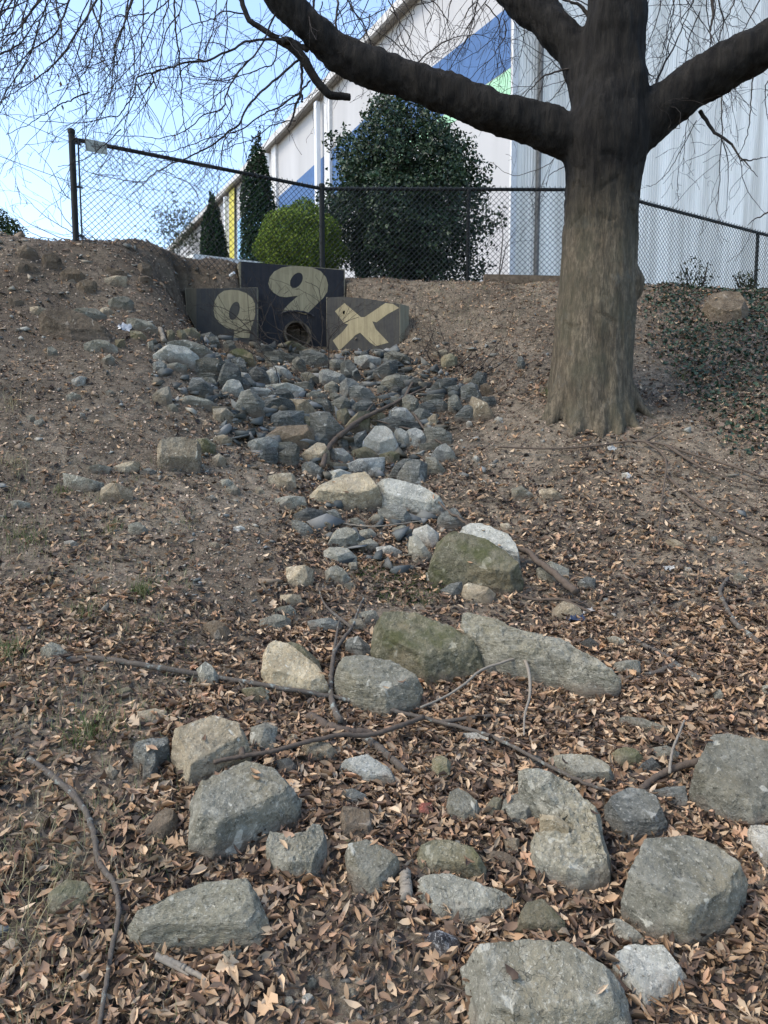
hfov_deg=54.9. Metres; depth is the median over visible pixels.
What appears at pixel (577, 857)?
boulder
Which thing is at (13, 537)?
grass patch
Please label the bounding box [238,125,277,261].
columnar evergreen
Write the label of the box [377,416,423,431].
rock
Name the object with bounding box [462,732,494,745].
rock
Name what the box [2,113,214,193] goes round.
utility cable
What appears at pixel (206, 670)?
rock
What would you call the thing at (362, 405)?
rock
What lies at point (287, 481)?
rock
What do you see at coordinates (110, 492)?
rock
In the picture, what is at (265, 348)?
rock
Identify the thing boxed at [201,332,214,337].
rock
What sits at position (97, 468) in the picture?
rock
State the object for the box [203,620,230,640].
rock
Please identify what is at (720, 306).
boulder
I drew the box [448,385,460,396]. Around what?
rock
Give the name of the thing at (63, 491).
grass tuft
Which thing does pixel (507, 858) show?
rock
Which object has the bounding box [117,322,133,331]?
plastic wrapper
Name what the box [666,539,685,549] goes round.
rock
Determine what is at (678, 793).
rock
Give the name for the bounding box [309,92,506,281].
holly bush
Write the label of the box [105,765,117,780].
rock
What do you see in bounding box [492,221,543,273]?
bare shrub
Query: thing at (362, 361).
rock
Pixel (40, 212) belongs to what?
bare shrub
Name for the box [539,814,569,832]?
rock
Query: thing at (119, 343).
rock
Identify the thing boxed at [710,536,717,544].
rock
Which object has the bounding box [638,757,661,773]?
rock
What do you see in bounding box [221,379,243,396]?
rock
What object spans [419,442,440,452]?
rock
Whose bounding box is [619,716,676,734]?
rock
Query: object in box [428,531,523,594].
boulder
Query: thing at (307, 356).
rock
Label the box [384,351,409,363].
rock
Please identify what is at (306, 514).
rock
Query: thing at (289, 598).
rock
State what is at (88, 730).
grass tuft
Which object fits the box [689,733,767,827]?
boulder
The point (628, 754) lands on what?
rock
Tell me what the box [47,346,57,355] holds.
rock
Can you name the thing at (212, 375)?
rock
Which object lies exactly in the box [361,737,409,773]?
fallen branch
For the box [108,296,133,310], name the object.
rock
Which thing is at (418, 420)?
fallen branch
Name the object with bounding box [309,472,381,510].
boulder
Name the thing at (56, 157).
sky
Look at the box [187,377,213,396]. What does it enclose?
rock
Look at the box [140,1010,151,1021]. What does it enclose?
pebble
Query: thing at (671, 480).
fallen branch
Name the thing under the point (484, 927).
leaf litter
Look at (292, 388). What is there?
rock
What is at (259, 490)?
rock
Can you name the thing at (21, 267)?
rock
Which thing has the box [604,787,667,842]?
boulder
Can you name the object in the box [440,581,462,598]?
rock
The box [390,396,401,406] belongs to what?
rock
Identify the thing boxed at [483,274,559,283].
landscape timber
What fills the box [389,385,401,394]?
rock
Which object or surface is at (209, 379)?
rock
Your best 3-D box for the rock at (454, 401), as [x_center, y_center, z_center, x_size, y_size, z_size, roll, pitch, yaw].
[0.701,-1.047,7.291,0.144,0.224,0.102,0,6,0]
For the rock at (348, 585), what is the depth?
4.71 m
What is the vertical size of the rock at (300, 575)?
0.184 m
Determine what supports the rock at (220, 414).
on the ground at (188, 273)
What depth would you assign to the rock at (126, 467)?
5.59 m
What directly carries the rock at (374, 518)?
on the ground at (188, 273)
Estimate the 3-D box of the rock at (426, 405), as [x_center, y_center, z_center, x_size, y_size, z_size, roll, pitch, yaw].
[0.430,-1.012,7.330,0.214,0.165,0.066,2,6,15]
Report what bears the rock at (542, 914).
on the ground at (188, 273)
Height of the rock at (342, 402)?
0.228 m
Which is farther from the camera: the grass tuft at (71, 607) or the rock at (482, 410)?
the rock at (482, 410)
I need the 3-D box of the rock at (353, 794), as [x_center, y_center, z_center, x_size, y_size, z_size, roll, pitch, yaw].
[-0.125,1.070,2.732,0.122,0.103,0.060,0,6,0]
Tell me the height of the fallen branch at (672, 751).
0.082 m
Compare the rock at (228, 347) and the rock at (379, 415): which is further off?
the rock at (228, 347)
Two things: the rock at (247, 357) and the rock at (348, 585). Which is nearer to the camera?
the rock at (348, 585)
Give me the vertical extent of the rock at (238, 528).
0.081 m
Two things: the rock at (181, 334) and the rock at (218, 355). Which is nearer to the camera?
the rock at (181, 334)
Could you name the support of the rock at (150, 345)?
on the ground at (188, 273)
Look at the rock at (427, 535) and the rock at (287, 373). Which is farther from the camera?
the rock at (287, 373)
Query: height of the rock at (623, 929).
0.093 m
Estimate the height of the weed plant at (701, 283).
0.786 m
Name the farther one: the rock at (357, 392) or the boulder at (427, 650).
the rock at (357, 392)
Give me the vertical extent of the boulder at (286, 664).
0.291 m
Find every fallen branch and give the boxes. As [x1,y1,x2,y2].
[26,755,121,1023]
[51,655,616,792]
[154,952,206,980]
[213,715,424,763]
[305,712,372,732]
[317,586,363,723]
[320,424,358,468]
[336,379,434,438]
[342,520,421,526]
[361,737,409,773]
[370,413,442,444]
[420,658,531,735]
[438,501,578,594]
[498,430,767,544]
[512,592,601,618]
[591,708,675,718]
[632,637,702,684]
[638,757,699,789]
[666,475,767,542]
[668,719,684,773]
[718,576,760,644]
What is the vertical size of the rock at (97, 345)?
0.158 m
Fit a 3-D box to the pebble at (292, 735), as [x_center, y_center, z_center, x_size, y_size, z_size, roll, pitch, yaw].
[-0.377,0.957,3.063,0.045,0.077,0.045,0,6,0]
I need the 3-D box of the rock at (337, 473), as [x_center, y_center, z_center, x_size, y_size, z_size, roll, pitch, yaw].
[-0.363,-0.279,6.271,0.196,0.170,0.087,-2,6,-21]
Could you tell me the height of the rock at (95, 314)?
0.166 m
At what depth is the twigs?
3.62 m
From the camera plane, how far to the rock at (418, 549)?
5.21 m
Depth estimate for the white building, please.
17.87 m
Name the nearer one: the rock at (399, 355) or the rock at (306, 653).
the rock at (306, 653)
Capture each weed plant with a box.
[672,255,718,286]
[732,269,759,288]
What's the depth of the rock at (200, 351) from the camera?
7.33 m
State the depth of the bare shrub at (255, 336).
8.51 m
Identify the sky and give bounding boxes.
[0,0,394,248]
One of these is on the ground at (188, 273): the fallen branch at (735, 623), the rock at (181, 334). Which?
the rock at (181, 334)
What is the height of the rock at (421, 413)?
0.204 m
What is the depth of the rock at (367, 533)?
5.47 m
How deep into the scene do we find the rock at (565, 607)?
4.38 m
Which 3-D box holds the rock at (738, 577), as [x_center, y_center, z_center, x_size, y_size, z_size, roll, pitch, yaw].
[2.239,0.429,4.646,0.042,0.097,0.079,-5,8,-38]
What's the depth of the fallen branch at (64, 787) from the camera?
2.32 m
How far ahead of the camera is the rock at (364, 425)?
7.09 m
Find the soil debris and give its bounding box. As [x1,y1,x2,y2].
[0,234,767,1023]
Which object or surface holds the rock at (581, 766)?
on the ground at (188, 273)
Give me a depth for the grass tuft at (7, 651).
3.52 m
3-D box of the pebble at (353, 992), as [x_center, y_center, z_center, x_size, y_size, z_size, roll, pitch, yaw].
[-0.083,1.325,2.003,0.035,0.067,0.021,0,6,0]
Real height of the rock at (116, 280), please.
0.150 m
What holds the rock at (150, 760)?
on the ground at (188, 273)
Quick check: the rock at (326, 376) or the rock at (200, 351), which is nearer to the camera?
the rock at (200, 351)
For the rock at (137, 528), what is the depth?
4.91 m
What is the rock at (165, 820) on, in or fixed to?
on the ground at (188, 273)
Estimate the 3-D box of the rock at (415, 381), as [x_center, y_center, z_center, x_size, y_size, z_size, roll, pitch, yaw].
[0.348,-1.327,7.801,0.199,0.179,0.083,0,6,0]
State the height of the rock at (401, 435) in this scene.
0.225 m
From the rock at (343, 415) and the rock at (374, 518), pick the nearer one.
the rock at (374, 518)
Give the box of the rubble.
[152,335,462,575]
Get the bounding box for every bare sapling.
[238,322,278,383]
[310,316,345,368]
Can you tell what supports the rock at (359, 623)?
on the ground at (188, 273)
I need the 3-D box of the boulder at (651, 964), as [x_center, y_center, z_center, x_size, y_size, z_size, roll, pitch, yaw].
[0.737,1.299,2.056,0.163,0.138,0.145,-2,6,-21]
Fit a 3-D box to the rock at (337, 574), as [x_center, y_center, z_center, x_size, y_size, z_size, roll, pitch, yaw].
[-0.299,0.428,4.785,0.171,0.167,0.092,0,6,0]
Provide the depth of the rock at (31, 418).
5.83 m
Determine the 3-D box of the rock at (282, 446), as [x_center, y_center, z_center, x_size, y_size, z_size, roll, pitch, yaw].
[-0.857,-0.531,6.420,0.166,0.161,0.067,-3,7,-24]
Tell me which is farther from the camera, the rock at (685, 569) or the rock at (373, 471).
the rock at (373, 471)
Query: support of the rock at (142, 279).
on the ground at (188, 273)
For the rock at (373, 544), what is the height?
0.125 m
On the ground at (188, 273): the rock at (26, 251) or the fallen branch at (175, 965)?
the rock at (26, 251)
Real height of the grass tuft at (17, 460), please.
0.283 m
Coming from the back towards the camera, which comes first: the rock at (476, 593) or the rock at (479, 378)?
the rock at (479, 378)
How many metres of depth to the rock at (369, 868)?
2.31 m
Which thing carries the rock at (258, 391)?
on the ground at (188, 273)
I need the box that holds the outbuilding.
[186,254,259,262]
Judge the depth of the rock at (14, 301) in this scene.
7.04 m
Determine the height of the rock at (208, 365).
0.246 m
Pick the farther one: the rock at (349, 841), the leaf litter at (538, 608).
the leaf litter at (538, 608)
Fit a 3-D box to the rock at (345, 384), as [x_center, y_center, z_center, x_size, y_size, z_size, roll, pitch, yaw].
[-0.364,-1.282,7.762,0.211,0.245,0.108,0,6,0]
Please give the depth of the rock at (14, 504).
5.01 m
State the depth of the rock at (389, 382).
7.76 m
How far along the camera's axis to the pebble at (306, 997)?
1.99 m
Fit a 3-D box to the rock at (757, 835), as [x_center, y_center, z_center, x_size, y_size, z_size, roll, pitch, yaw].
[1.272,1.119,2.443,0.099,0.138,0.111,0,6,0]
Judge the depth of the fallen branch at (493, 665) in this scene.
3.42 m
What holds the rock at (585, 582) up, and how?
on the ground at (188, 273)
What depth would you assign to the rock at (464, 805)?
2.63 m
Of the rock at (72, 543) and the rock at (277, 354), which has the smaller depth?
the rock at (72, 543)
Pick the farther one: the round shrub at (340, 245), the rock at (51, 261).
the round shrub at (340, 245)
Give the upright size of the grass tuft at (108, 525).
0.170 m
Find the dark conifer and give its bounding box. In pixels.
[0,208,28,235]
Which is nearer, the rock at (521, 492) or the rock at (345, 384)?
the rock at (521, 492)
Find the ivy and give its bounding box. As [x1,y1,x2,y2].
[641,281,767,454]
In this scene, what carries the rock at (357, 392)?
on the ground at (188, 273)
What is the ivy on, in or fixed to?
on the ground at (188, 273)
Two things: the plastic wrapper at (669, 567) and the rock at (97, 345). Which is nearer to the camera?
the plastic wrapper at (669, 567)
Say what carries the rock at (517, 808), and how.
on the ground at (188, 273)
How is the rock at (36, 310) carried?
on the ground at (188, 273)
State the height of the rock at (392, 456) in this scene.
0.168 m
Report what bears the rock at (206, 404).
on the ground at (188, 273)
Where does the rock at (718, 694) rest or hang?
on the ground at (188, 273)
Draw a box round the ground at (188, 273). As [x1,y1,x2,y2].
[0,235,767,1023]
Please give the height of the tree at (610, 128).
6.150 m
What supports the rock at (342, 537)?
on the ground at (188, 273)
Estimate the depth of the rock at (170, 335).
7.37 m
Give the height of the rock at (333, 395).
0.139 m
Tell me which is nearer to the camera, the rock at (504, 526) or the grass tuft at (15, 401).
the rock at (504, 526)
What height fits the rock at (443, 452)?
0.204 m
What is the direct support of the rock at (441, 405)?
on the ground at (188, 273)
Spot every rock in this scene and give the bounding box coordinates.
[8,297,23,306]
[10,500,29,508]
[15,262,28,272]
[16,244,38,260]
[26,414,34,421]
[27,264,38,272]
[30,306,45,314]
[34,418,44,426]
[40,642,67,658]
[41,253,61,268]
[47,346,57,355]
[47,879,95,916]
[60,267,85,281]
[63,473,103,492]
[64,540,78,546]
[66,392,80,400]
[71,376,86,386]
[73,307,106,320]
[76,279,96,293]
[83,339,117,352]
[86,464,111,473]
[100,306,113,314]
[100,483,132,503]
[101,354,114,365]
[105,275,126,286]
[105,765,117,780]
[106,267,126,275]
[106,390,113,396]
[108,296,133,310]
[113,461,140,473]
[115,339,124,347]
[118,687,133,695]
[126,318,157,336]
[128,522,148,535]
[130,331,146,341]
[133,737,169,784]
[137,262,151,276]
[137,708,166,726]
[138,275,152,285]
[140,468,155,475]
[141,807,178,843]
[147,340,153,350]
[152,360,166,373]
[152,386,171,406]
[153,344,198,371]
[166,362,186,373]
[167,329,174,340]
[167,340,212,358]
[167,404,178,411]
[177,330,186,339]
[179,395,217,410]
[183,327,199,341]
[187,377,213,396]
[195,357,224,376]
[196,372,217,380]
[196,438,215,454]
[196,662,218,684]
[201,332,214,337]
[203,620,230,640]
[204,377,217,386]
[206,495,218,502]
[207,336,219,346]
[209,542,219,548]
[212,453,226,467]
[213,407,233,423]
[213,435,232,445]
[215,352,221,360]
[217,362,241,388]
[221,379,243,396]
[221,478,233,486]
[221,949,241,960]
[223,340,235,352]
[226,484,239,495]
[228,348,256,367]
[232,357,246,372]
[233,525,244,530]
[235,389,264,419]
[241,372,251,378]
[242,377,250,389]
[243,687,270,702]
[248,366,269,384]
[248,436,277,450]
[249,722,277,750]
[250,387,270,395]
[255,487,263,494]
[256,345,273,352]
[257,447,277,464]
[259,614,290,631]
[263,351,295,362]
[264,397,295,410]
[265,355,281,365]
[265,382,303,393]
[266,369,279,383]
[266,824,326,883]
[268,425,314,450]
[268,473,296,492]
[269,389,293,398]
[271,410,303,426]
[273,366,293,380]
[273,757,299,779]
[274,605,295,615]
[275,495,306,510]
[278,442,292,453]
[278,443,299,467]
[280,594,301,606]
[284,341,306,350]
[286,565,313,587]
[288,642,321,670]
[290,399,315,413]
[291,520,312,535]
[292,356,306,372]
[293,381,313,390]
[293,507,323,524]
[299,349,327,368]
[300,742,337,761]
[301,372,318,385]
[301,461,323,478]
[302,442,329,462]
[304,416,309,425]
[306,391,326,398]
[307,618,343,634]
[309,411,342,444]
[312,398,330,412]
[314,433,332,455]
[319,369,345,386]
[323,547,356,564]
[324,381,338,393]
[324,522,330,528]
[325,565,350,585]
[326,462,347,467]
[326,509,341,525]
[327,359,343,370]
[328,527,358,547]
[329,392,339,399]
[329,469,349,479]
[330,395,350,412]
[330,448,352,463]
[337,408,349,424]
[337,788,365,805]
[338,435,348,449]
[339,378,358,397]
[339,754,395,786]
[339,806,373,838]
[340,359,360,380]
[344,411,369,433]
[344,582,355,590]
[344,839,356,843]
[345,636,370,655]
[345,839,399,897]
[347,457,384,473]
[348,517,365,526]
[348,562,357,570]
[348,618,366,632]
[349,384,376,401]
[349,430,366,449]
[351,447,378,458]
[352,400,375,412]
[354,355,380,368]
[357,538,378,551]
[358,610,378,623]
[359,528,375,539]
[362,426,397,453]
[368,466,383,477]
[368,514,383,523]
[370,410,384,424]
[373,360,397,378]
[376,545,401,555]
[377,385,387,393]
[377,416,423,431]
[378,504,410,525]
[379,451,399,463]
[381,374,408,390]
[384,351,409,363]
[388,458,411,478]
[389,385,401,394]
[389,406,414,421]
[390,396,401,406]
[392,525,411,534]
[394,428,408,447]
[402,394,418,412]
[406,428,425,447]
[408,535,431,562]
[410,378,423,388]
[412,524,438,548]
[413,408,430,420]
[417,401,436,413]
[417,839,486,881]
[417,873,515,927]
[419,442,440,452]
[420,394,444,400]
[424,427,451,444]
[424,930,461,962]
[425,399,447,411]
[425,457,444,475]
[427,414,437,424]
[430,378,456,395]
[431,443,455,461]
[431,755,450,779]
[433,349,448,358]
[437,508,465,531]
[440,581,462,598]
[441,353,456,368]
[446,788,479,822]
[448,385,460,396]
[448,394,462,413]
[454,404,473,422]
[461,382,481,402]
[461,582,495,604]
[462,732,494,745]
[464,378,471,383]
[466,421,471,426]
[469,396,493,420]
[471,371,486,389]
[472,455,478,462]
[480,383,493,395]
[482,396,495,407]
[485,666,499,678]
[485,797,501,817]
[486,851,520,870]
[494,417,502,423]
[500,523,512,530]
[501,793,530,825]
[503,837,519,853]
[511,485,532,499]
[515,899,564,939]
[517,356,524,368]
[527,755,541,767]
[536,561,568,583]
[539,488,561,500]
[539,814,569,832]
[549,754,613,784]
[552,601,581,619]
[577,576,595,589]
[579,637,599,652]
[605,636,626,645]
[609,918,644,944]
[611,747,644,768]
[613,660,640,674]
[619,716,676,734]
[622,472,631,478]
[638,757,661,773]
[652,745,679,762]
[652,786,687,811]
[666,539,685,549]
[683,567,691,572]
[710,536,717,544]
[712,689,725,700]
[733,572,747,581]
[747,825,767,867]
[760,685,767,697]
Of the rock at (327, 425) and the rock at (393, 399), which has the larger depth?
the rock at (393, 399)
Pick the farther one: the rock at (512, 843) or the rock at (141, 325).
the rock at (141, 325)
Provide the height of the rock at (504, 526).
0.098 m
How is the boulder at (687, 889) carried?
on the ground at (188, 273)
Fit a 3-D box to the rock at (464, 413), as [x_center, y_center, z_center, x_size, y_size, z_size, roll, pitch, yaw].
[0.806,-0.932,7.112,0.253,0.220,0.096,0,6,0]
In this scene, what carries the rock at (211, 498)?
on the ground at (188, 273)
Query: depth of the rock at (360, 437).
6.84 m
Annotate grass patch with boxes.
[0,773,114,968]
[0,830,163,1023]
[4,513,62,559]
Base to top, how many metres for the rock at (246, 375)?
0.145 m
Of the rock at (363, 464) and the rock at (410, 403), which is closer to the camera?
the rock at (363, 464)
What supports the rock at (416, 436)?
on the ground at (188, 273)
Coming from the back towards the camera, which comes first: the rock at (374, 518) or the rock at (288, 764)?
the rock at (374, 518)
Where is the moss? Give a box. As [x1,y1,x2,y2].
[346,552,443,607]
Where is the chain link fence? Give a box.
[67,128,767,288]
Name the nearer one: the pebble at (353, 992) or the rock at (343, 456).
the pebble at (353, 992)
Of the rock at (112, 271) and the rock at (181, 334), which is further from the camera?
the rock at (112, 271)
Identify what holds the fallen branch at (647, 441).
on the ground at (188, 273)
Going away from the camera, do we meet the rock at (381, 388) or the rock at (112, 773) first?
the rock at (112, 773)
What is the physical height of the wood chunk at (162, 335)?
0.183 m
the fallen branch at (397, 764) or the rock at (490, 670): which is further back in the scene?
the rock at (490, 670)
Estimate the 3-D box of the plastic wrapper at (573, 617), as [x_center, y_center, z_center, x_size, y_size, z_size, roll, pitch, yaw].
[1.123,0.615,4.338,0.117,0.045,0.063,0,6,0]
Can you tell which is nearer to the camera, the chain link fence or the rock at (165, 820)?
the rock at (165, 820)
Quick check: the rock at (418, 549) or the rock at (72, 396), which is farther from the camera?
the rock at (72, 396)
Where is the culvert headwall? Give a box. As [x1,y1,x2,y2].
[185,261,408,351]
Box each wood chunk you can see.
[158,327,166,342]
[399,868,412,903]
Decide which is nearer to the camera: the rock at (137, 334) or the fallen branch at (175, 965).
the fallen branch at (175, 965)
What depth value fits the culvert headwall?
9.22 m
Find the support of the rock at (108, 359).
on the ground at (188, 273)
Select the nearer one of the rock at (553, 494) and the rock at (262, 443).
the rock at (553, 494)
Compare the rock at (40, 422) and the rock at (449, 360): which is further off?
the rock at (449, 360)
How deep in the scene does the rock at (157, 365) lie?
6.75 m
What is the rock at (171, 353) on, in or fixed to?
on the ground at (188, 273)
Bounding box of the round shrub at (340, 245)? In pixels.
[251,196,350,268]
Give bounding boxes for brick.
[418,803,432,814]
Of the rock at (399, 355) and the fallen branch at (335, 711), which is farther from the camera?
the rock at (399, 355)
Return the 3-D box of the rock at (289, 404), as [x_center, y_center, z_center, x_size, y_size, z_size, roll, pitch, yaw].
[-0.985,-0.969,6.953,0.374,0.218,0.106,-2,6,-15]
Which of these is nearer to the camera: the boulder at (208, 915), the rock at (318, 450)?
the boulder at (208, 915)
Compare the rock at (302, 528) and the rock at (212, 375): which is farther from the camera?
the rock at (212, 375)
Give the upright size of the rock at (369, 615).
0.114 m
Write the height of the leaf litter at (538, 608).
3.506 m
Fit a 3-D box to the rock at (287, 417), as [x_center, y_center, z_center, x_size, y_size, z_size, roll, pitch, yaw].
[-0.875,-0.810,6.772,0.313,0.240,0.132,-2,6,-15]
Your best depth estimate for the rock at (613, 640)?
3.96 m
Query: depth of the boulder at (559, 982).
1.92 m
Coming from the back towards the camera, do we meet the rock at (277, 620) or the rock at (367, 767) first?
the rock at (277, 620)
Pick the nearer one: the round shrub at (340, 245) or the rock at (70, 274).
the rock at (70, 274)
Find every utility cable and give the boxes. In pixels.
[0,156,175,219]
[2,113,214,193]
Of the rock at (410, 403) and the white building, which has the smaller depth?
the rock at (410, 403)
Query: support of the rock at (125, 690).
on the ground at (188, 273)
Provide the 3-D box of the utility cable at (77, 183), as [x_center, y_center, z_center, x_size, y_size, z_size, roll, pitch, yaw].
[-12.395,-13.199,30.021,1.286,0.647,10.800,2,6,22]
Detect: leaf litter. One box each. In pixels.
[0,232,767,642]
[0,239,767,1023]
[0,575,767,1023]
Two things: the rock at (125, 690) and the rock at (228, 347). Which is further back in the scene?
the rock at (228, 347)
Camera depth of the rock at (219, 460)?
5.93 m
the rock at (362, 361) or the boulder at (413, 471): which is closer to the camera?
the boulder at (413, 471)
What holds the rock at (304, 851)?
on the ground at (188, 273)
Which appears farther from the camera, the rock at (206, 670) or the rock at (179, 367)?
the rock at (179, 367)
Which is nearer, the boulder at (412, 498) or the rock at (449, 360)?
the boulder at (412, 498)
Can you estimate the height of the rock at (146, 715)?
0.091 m
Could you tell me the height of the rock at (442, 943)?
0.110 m
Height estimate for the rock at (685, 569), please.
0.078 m
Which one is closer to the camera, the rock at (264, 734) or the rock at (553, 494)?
the rock at (264, 734)
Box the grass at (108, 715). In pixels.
[0,279,555,1023]
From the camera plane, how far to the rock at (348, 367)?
8.08 m
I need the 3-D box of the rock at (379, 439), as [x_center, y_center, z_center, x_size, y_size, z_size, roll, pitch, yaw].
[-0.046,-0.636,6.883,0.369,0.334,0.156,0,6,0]
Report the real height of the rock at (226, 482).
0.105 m
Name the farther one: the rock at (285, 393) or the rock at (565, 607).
the rock at (285, 393)
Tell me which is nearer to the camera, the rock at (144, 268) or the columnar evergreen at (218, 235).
the rock at (144, 268)
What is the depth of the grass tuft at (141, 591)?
4.28 m
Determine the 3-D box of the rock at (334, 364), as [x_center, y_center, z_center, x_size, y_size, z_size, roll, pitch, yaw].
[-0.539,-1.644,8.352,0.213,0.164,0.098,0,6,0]
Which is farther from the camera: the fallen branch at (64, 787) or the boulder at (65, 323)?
the boulder at (65, 323)
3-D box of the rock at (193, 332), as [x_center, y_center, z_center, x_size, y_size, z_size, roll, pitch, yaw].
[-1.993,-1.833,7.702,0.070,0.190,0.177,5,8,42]
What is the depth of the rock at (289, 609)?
4.31 m
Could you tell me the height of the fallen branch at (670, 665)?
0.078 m
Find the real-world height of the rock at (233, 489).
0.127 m
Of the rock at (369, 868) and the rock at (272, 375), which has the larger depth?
the rock at (272, 375)
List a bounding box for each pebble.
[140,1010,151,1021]
[284,996,294,1010]
[287,734,297,740]
[301,993,314,1004]
[303,975,316,990]
[348,988,359,1000]
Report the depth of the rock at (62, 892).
2.20 m
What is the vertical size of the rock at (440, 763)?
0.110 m
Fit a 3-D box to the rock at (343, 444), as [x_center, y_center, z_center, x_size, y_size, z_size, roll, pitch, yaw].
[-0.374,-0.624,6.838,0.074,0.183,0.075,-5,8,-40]
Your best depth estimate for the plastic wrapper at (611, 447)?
6.30 m
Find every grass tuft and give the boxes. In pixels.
[0,382,29,410]
[0,447,28,480]
[0,627,31,669]
[50,705,130,750]
[53,478,73,495]
[57,595,104,621]
[101,513,124,535]
[125,573,156,598]
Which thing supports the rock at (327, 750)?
on the ground at (188, 273)
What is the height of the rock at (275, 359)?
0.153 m
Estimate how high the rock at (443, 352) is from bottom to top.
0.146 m
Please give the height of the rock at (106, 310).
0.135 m
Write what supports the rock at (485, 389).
on the ground at (188, 273)
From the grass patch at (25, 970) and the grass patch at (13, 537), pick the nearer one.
the grass patch at (25, 970)
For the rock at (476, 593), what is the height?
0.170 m
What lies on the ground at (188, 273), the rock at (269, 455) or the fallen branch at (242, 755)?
the rock at (269, 455)
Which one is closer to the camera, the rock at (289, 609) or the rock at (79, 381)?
the rock at (289, 609)
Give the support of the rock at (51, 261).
on the ground at (188, 273)
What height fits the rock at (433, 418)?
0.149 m
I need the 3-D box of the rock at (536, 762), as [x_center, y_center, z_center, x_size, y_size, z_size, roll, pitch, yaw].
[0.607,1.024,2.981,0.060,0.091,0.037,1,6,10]
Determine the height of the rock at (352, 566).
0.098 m
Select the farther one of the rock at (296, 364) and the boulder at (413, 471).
the rock at (296, 364)
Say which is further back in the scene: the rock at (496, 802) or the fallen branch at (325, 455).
the fallen branch at (325, 455)
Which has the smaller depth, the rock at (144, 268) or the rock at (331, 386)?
the rock at (331, 386)
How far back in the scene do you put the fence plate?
8.16 m
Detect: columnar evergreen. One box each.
[199,188,229,257]
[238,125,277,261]
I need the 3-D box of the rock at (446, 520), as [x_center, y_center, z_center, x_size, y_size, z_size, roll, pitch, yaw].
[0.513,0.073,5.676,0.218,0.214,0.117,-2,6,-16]
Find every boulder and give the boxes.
[38,306,111,341]
[127,878,270,956]
[157,437,201,473]
[171,715,251,785]
[188,761,301,864]
[261,640,328,696]
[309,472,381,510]
[334,655,422,718]
[370,611,484,688]
[376,478,445,516]
[397,459,427,484]
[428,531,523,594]
[459,523,520,568]
[460,939,631,1023]
[461,612,621,702]
[518,768,610,896]
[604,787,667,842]
[611,944,686,1007]
[620,835,747,949]
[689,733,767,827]
[701,291,748,323]
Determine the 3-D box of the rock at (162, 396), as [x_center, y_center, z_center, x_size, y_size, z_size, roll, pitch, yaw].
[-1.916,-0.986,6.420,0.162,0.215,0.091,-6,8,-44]
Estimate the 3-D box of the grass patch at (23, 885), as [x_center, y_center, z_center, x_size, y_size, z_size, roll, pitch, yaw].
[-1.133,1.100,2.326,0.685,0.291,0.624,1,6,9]
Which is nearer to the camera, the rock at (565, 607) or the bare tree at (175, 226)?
the rock at (565, 607)
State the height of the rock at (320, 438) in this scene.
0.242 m
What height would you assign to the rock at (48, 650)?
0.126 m
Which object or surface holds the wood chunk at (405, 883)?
on the ground at (188, 273)
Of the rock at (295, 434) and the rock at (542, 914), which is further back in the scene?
the rock at (295, 434)
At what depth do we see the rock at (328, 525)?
5.50 m
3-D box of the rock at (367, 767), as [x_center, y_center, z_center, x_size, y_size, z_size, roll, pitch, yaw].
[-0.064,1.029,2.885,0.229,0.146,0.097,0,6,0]
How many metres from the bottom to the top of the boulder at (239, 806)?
0.266 m
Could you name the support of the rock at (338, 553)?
on the ground at (188, 273)
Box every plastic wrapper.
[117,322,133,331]
[565,614,585,620]
[607,445,616,449]
[663,565,673,570]
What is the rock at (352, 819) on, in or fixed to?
on the ground at (188, 273)
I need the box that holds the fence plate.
[85,139,106,154]
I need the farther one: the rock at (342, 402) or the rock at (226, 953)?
the rock at (342, 402)
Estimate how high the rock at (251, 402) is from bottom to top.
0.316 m
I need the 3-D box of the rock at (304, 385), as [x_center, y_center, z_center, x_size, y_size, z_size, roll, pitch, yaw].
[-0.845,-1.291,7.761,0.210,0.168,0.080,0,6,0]
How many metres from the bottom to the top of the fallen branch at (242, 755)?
0.093 m
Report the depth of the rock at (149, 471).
5.62 m
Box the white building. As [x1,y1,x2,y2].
[166,0,767,289]
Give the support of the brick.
on the ground at (188, 273)
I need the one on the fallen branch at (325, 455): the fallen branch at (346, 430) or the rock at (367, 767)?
the fallen branch at (346, 430)
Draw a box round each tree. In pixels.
[0,0,767,437]
[134,188,199,254]
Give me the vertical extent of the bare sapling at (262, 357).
1.558 m
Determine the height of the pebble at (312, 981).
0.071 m
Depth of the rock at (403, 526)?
5.58 m
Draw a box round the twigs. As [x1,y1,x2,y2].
[0,235,767,1023]
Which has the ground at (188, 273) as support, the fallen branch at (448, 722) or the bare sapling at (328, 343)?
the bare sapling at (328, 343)
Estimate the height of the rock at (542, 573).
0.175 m
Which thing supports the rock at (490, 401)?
on the ground at (188, 273)
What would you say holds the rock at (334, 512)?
on the ground at (188, 273)
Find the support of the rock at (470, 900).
on the ground at (188, 273)
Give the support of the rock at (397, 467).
on the ground at (188, 273)
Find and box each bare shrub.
[0,145,92,240]
[186,263,377,353]
[268,336,422,414]
[369,302,525,375]
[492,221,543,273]
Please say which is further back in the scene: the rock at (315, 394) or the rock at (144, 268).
the rock at (144, 268)

